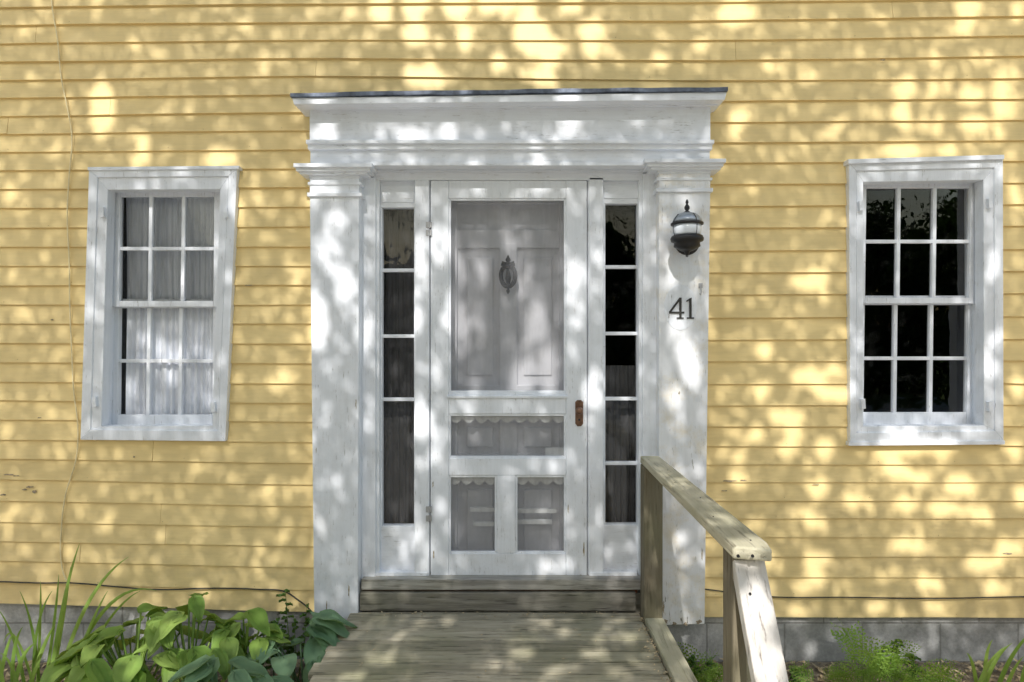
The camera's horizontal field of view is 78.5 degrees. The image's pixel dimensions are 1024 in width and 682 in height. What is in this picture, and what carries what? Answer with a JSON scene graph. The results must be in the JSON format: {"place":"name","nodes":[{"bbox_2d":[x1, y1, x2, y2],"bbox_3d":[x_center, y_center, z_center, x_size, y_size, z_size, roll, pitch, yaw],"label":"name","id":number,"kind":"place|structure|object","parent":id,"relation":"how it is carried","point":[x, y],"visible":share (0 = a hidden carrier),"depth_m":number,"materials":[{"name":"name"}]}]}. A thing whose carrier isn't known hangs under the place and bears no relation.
{"place":"outdoors","nodes":[
{"label":"outdoors","id":0,"kind":"place"},
{"bbox_2d":[3,662,1023,681],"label":"ground","id":1,"kind":"structure","parent":0,"point":[818,673],"depth_m":3.15,"materials":[{"name":"soil"}]},
{"bbox_2d":[0,543,155,681],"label":"daylily clump","id":2,"kind":"object","parent":1,"relation":"on","point":[36,660],"visible":0.86,"depth_m":2.81,"materials":[{"name":"green plant"}]},
{"bbox_2d":[54,652,157,681],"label":"hosta","id":3,"kind":"object","parent":1,"relation":"on","point":[97,669],"visible":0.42,"depth_m":2.50,"materials":[{"name":"green plant"}]},
{"bbox_2d":[40,603,211,681],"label":"hosta","id":4,"kind":"object","parent":1,"relation":"on","point":[96,643],"visible":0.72,"depth_m":2.62,"materials":[{"name":"green plant"}]},
{"bbox_2d":[132,592,250,681],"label":"hosta","id":5,"kind":"object","parent":1,"relation":"on","point":[224,653],"visible":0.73,"depth_m":2.70,"materials":[{"name":"green plant"}]},
{"bbox_2d":[168,655,293,681],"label":"hosta","id":6,"kind":"object","parent":1,"relation":"on","point":[204,668],"visible":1,"depth_m":2.43,"materials":[{"name":"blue plant"}]},
{"bbox_2d":[199,607,290,681],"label":"hosta","id":7,"kind":"object","parent":1,"relation":"on","point":[257,618],"visible":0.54,"depth_m":2.82,"materials":[{"name":"green plant"}]},
{"bbox_2d":[259,589,312,678],"bbox_3d":[-1.049,1.427,3.023,0.324,0.447,0.116,0,0,0],"label":"leafy weed","id":8,"kind":"object","parent":1,"relation":"on","point":[289,649],"visible":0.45,"depth_m":3.03,"materials":[{"name":"green plant"}]},
{"bbox_2d":[236,609,357,681],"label":"hosta","id":9,"kind":"object","parent":1,"relation":"on","point":[325,628],"visible":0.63,"depth_m":2.79,"materials":[{"name":"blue plant"}]},
{"bbox_2d":[360,590,640,616],"bbox_3d":[-0.044,1.426,3.170,1.427,0.347,0.100,0,0,0],"label":"riser board","id":10,"kind":"object","parent":1,"relation":"on","point":[569,601],"visible":0.47,"depth_m":3.12,"materials":[{"name":"grey wood"}]},
{"bbox_2d":[361,573,640,589],"bbox_3d":[-0.050,1.215,3.186,1.402,0.052,0.128,0,0,0],"label":"door sill","id":11,"kind":"structure","parent":10,"relation":"on","point":[508,582],"depth_m":3.12,"materials":[{"name":"grey wood"}]},
{"bbox_2d":[431,181,586,574],"bbox_3d":[-0.017,0.197,3.195,0.794,2.023,0.038,0,0,0],"label":"screen door frame","id":12,"kind":"object","parent":11,"relation":"on","point":[506,556],"visible":0.95,"depth_m":3.18,"materials":[{"name":"white wood"}]},
{"bbox_2d":[451,416,563,525],"bbox_3d":[-0.024,0.665,3.235,0.597,0.583,0.050,0,0,0],"label":"door lace trim","id":13,"kind":"structure","parent":12,"relation":"attached to","point":[521,480],"depth_m":3.22,"materials":[{"name":"white fabric"}]},
{"bbox_2d":[575,400,582,425],"bbox_3d":[0.341,0.366,3.183,0.040,0.132,0.007,0,0,0],"label":"door lock plate","id":14,"kind":"object","parent":12,"relation":"attached to","point":[578,403],"depth_m":3.18,"materials":[{"name":"brown metal"}]},
{"bbox_2d":[576,407,582,414],"bbox_3d":[0.338,0.349,3.153,0.038,0.038,0.054,0,0,0],"label":"door knob","id":15,"kind":"object","parent":12,"relation":"attached to","point":[579,410],"depth_m":3.13,"materials":[{"name":"brown metal"}]},
{"bbox_2d":[308,611,697,681],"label":"wooden entry ramp","id":16,"kind":"structure","parent":1,"relation":"on","point":[416,646],"depth_m":2.73,"materials":[{"name":"grey wood"}]},
{"bbox_2d":[310,174,655,619],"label":"surround posts","id":17,"kind":"object","parent":16,"relation":"on","point":[345,241],"visible":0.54,"depth_m":3.17,"materials":[{"name":"white paint"}]},
{"bbox_2d":[293,163,377,199],"bbox_3d":[-0.871,-0.788,3.123,0.384,0.152,0.155,0,0,0],"label":"pilaster cap","id":18,"kind":"object","parent":17,"relation":"attached to","point":[360,171],"visible":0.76,"depth_m":3.08,"materials":[{"name":"white paint"}]},
{"bbox_2d":[426,221,431,521],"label":"door hinges","id":19,"kind":"object","parent":17,"relation":"attached to","point":[428,508],"depth_m":3.17,"materials":[{"name":"metal"}]},
{"bbox_2d":[376,182,637,575],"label":"sidelights","id":20,"kind":"object","parent":17,"relation":"attached to","point":[620,548],"visible":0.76,"depth_m":3.21,"materials":[{"name":"white paint"}]},
{"bbox_2d":[384,209,413,522],"bbox_3d":[-0.602,0.130,3.320,0.285,1.798,0.018,0,0,0],"label":"sidelight curtain","id":21,"kind":"object","parent":20,"relation":"attached to","point":[398,381],"visible":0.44,"depth_m":3.32,"materials":[{"name":"fabric"}]},
{"bbox_2d":[605,365,635,521],"bbox_3d":[0.583,0.579,3.320,0.267,0.899,0.018,0,0,0],"label":"sidelight curtain","id":22,"kind":"object","parent":20,"relation":"attached to","point":[620,445],"visible":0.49,"depth_m":3.32,"materials":[{"name":"fabric"}]},
{"bbox_2d":[451,201,563,549],"bbox_3d":[-0.017,0.207,3.305,0.957,2.152,0.040,0,0,0],"label":"door","id":23,"kind":"structure","parent":17,"relation":"attached to","point":[502,339],"depth_m":3.29,"materials":[{"name":"paint"}]},
{"bbox_2d":[499,255,517,293],"bbox_3d":[-0.020,-0.345,3.252,0.098,0.204,0.036,0,0,0],"label":"door knocker","id":24,"kind":"object","parent":23,"relation":"attached to","point":[507,265],"depth_m":3.24,"materials":[{"name":"black metal"}]},
{"bbox_2d":[292,92,725,181],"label":"entablature","id":25,"kind":"structure","parent":17,"relation":"on","point":[587,137],"depth_m":3.10,"materials":[{"name":"white paint"}]},
{"bbox_2d":[290,87,727,97],"bbox_3d":[-0.014,-1.198,3.107,2.107,0.048,0.186,0,0,0],"label":"cornice flashing","id":26,"kind":"object","parent":25,"relation":"on","point":[514,92],"visible":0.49,"depth_m":3.01,"materials":[{"name":"grey metal"}]},
{"bbox_2d":[640,456,788,681],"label":"wooden handrail","id":27,"kind":"object","parent":16,"relation":"on","point":[752,650],"visible":0.89,"depth_m":1.83,"materials":[{"name":"brown wood"}]},
{"bbox_2d":[0,603,1023,661],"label":"block foundation","id":28,"kind":"object","parent":1,"relation":"on","point":[810,639],"depth_m":3.22,"materials":[{"name":"concrete"}]},
{"bbox_2d":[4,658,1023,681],"bbox_3d":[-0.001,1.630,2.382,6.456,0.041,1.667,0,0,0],"label":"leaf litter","id":29,"kind":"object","parent":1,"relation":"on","point":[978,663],"visible":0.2,"depth_m":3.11,"materials":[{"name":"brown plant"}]},
{"bbox_2d":[668,642,722,681],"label":"fern","id":30,"kind":"object","parent":1,"relation":"on","point":[708,675],"visible":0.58,"depth_m":2.88,"materials":[{"name":"green plant"}]},
{"bbox_2d":[788,660,814,681],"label":"fern","id":31,"kind":"object","parent":1,"relation":"on","point":[801,673],"visible":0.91,"depth_m":2.82,"materials":[{"name":"green plant"}]},
{"bbox_2d":[686,639,925,681],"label":"leafy weed","id":32,"kind":"object","parent":1,"relation":"on","point":[691,660],"visible":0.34,"depth_m":2.94,"materials":[{"name":"green plant"}]},
{"bbox_2d":[822,618,919,681],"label":"fern","id":33,"kind":"object","parent":1,"relation":"on","point":[863,673],"visible":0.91,"depth_m":2.88,"materials":[{"name":"green plant"}]},
{"bbox_2d":[845,636,965,681],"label":"fern","id":34,"kind":"object","parent":1,"relation":"on","point":[926,678],"visible":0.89,"depth_m":2.83,"materials":[{"name":"green plant"}]},
{"bbox_2d":[967,638,1023,681],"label":"iris clump","id":35,"kind":"object","parent":1,"relation":"on","point":[987,671],"visible":1,"depth_m":2.77,"materials":[{"name":"green plant"}]},
{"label":"side walls","id":36,"kind":"object","parent":1,"relation":"on","visible":0},
{"bbox_2d":[0,0,1023,617],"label":"clapboard siding","id":37,"kind":"object","parent":36,"relation":"attached to","point":[820,92],"visible":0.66,"depth_m":3.19,"materials":[{"name":"yellow paint"}]},
{"bbox_2d":[51,0,78,580],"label":"wall cable","id":38,"kind":"object","parent":37,"relation":"attached to","point":[69,292],"depth_m":3.17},
{"bbox_2d":[109,203,123,424],"bbox_3d":[-1.787,-0.169,3.259,0.697,1.298,0.142,0,0,0],"label":"window jamb","id":39,"kind":"object","parent":37,"relation":"attached to","point":[111,370],"depth_m":3.27,"materials":[{"name":"white paint"}]},
{"bbox_2d":[111,192,219,424],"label":"window sashes","id":40,"kind":"object","parent":39,"relation":"attached to","point":[119,303],"depth_m":3.27,"materials":[{"name":"white paint"}]},
{"bbox_2d":[126,198,213,413],"bbox_3d":[-1.785,-0.173,3.324,0.538,1.298,0.027,0,0,0],"label":"window curtain","id":41,"kind":"object","parent":39,"relation":"hanging from","point":[198,377],"depth_m":3.32,"materials":[{"name":"white fabric"}]},
{"bbox_2d":[0,581,311,610],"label":"ground cable","id":42,"kind":"object","parent":37,"relation":"attached to","point":[152,589],"visible":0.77,"depth_m":3.17,"materials":[{"name":"black rubber"}]},
{"bbox_2d":[81,169,239,440],"bbox_3d":[-1.781,-0.183,3.195,0.790,1.376,0.070,0,0,0],"label":"window casing","id":43,"kind":"object","parent":37,"relation":"attached to","point":[105,187],"depth_m":3.17,"materials":[{"name":"white paint"}]},
{"bbox_2d":[92,207,227,411],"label":"window turn buttons","id":44,"kind":"object","parent":43,"relation":"attached to","point":[103,215],"depth_m":3.15,"materials":[{"name":"white paint"}]},
{"bbox_2d":[1,59,1011,625],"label":"paint chips","id":45,"kind":"object","parent":37,"relation":"attached to","point":[583,543],"visible":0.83,"depth_m":3.18,"materials":[{"name":"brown paint"}]},
{"bbox_2d":[88,155,1004,445],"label":"window drip caps","id":46,"kind":"object","parent":37,"relation":"attached to","point":[916,159],"depth_m":3.15,"materials":[{"name":"white paint"}]},
{"bbox_2d":[656,174,709,624],"bbox_3d":[0.854,0.287,3.150,0.255,2.238,0.100,0,0,0],"label":"pilaster shaft","id":47,"kind":"object","parent":37,"relation":"attached to","point":[681,417],"visible":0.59,"depth_m":3.10,"materials":[{"name":"white paint"}]},
{"bbox_2d":[664,285,696,329],"bbox_3d":[0.833,-0.166,3.096,0.161,0.226,0.010,0,0,0],"label":"house number","id":48,"kind":"object","parent":47,"relation":"attached to","point":[680,306],"visible":1,"depth_m":3.10,"materials":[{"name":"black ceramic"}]},
{"bbox_2d":[642,159,725,194],"bbox_3d":[0.842,-0.811,3.123,0.396,0.152,0.155,0,0,0],"label":"pilaster cap","id":49,"kind":"object","parent":47,"relation":"attached to","point":[711,167],"visible":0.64,"depth_m":3.08,"materials":[{"name":"white paint"}]},
{"bbox_2d":[670,199,703,256],"bbox_3d":[0.842,-0.539,3.004,0.172,0.267,0.193,0,0,0],"label":"wall lantern","id":50,"kind":"object","parent":47,"relation":"attached to","point":[687,238],"depth_m":2.93,"materials":[{"name":"black metal"}]},
{"bbox_2d":[698,283,702,294],"bbox_3d":[0.931,-0.255,3.088,0.021,0.061,0.025,0,0,0],"label":"wall hook","id":51,"kind":"object","parent":47,"relation":"attached to","point":[700,285],"depth_m":3.10,"materials":[{"name":"metal"}]},
{"bbox_2d":[705,589,1023,598],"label":"ground cable","id":52,"kind":"object","parent":37,"relation":"attached to","point":[887,598],"visible":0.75,"depth_m":3.17,"materials":[{"name":"black rubber"}]},
{"bbox_2d":[964,189,974,423],"bbox_3d":[2.094,-0.193,3.259,0.707,1.345,0.142,0,0,0],"label":"window jamb","id":53,"kind":"object","parent":37,"relation":"attached to","point":[973,336],"depth_m":3.27,"materials":[{"name":"white paint"}]},
{"bbox_2d":[863,183,974,424],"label":"window sashes","id":54,"kind":"object","parent":53,"relation":"attached to","point":[931,300],"depth_m":3.28,"materials":[{"name":"white paint"}]},
{"bbox_2d":[845,160,1002,441],"bbox_3d":[2.089,-0.206,3.195,0.780,1.428,0.070,0,0,0],"label":"window casing","id":55,"kind":"object","parent":53,"relation":"attached to","point":[986,177],"depth_m":3.17,"materials":[{"name":"white paint"}]},
{"bbox_2d":[857,198,992,411],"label":"window turn buttons","id":56,"kind":"object","parent":55,"relation":"attached to","point":[989,404],"depth_m":3.15,"materials":[{"name":"white paint"}]},
{"bbox_2d":[121,189,964,413],"bbox_3d":[0.053,-1.100,6.660,15.133,4.883,6.880,0,0,0],"label":"dark interior","id":57,"kind":"object","parent":36,"relation":"in","point":[620,292],"depth_m":5.80,"materials":[{"name":"black"}]}
]}

